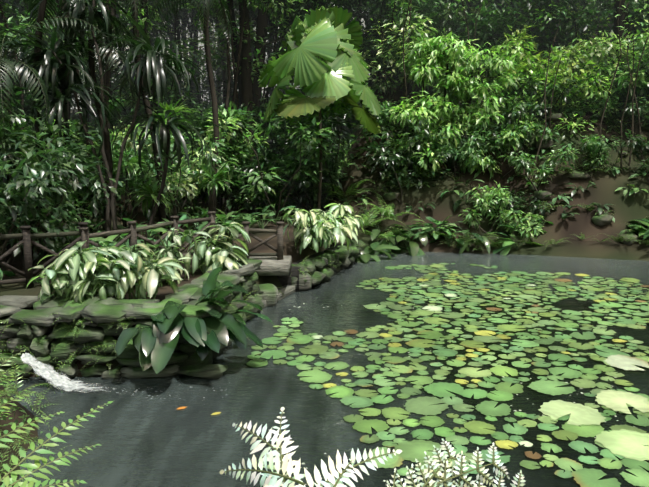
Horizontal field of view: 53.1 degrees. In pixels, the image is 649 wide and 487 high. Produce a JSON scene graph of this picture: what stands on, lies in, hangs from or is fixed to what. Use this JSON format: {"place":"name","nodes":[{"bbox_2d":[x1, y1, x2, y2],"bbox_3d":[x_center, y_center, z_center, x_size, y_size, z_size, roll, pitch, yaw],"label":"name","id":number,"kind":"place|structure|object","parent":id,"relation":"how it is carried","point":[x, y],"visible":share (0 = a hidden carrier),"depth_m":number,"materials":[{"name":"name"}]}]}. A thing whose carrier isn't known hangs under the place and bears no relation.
{"place":"outdoors","nodes":[
{"label":"outdoors","id":0,"kind":"place"},
{"bbox_2d":[0,252,648,486],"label":"water","id":1,"kind":"structure","parent":0,"point":[158,439],"depth_m":5.16,"materials":[{"name":"grey liquid"}]},
{"bbox_2d":[20,352,226,398],"bbox_3d":[-1.658,1.073,5.297,1.769,0.261,0.471,1,9,4],"label":"foam","id":2,"kind":"object","parent":1,"relation":"on","point":[49,374],"visible":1,"depth_m":5.40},
{"bbox_2d":[177,303,645,482],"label":"specks","id":3,"kind":"object","parent":1,"relation":"on","point":[215,413],"visible":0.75,"depth_m":4.97,"materials":[{"name":"plant"}]},
{"bbox_2d":[247,263,648,486],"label":"lily pads","id":4,"kind":"object","parent":1,"relation":"on","point":[627,443],"visible":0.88,"depth_m":5.74,"materials":[{"name":"green plant"}]},
{"bbox_2d":[0,0,648,486],"bbox_3d":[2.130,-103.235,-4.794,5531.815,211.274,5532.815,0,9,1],"label":"terrain","id":5,"kind":"structure","parent":0,"point":[626,210],"depth_m":12.56,"materials":[{"name":"soil"}]},
{"bbox_2d":[0,236,366,380],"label":"stone retaining wall","id":6,"kind":"structure","parent":5,"relation":"on","point":[33,329],"depth_m":5.65,"materials":[{"name":"grey stone"}]},
{"bbox_2d":[0,211,283,286],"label":"fence","id":7,"kind":"object","parent":6,"relation":"on","point":[83,234],"visible":0.6,"depth_m":7.21,"materials":[{"name":"brown wood"}]},
{"bbox_2d":[1,2,366,108],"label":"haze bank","id":8,"kind":"structure","parent":5,"relation":"on","point":[362,19],"depth_m":146.03,"materials":[{"name":"grey"}]},
{"bbox_2d":[0,0,648,486],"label":"leaves","id":9,"kind":"object","parent":5,"relation":"on","point":[24,164],"visible":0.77,"depth_m":12.33,"materials":[{"name":"green plant"}]},
{"bbox_2d":[0,0,648,270],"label":"trunks","id":10,"kind":"object","parent":5,"relation":"on","point":[249,90],"visible":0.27,"depth_m":13.11,"materials":[{"name":"plant"}]},
{"bbox_2d":[0,0,648,486],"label":"stems","id":11,"kind":"object","parent":5,"relation":"on","point":[210,244],"visible":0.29,"depth_m":7.27,"materials":[{"name":"green plant"}]},
{"bbox_2d":[32,6,648,374],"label":"large-leaved plants","id":12,"kind":"object","parent":5,"relation":"on","point":[329,37],"visible":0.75,"depth_m":11.21,"materials":[{"name":"green plant"}]},
{"bbox_2d":[383,113,648,245],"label":"bank stones","id":13,"kind":"object","parent":5,"relation":"on","point":[601,220],"visible":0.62,"depth_m":12.84,"materials":[{"name":"grey stone"}]}
]}

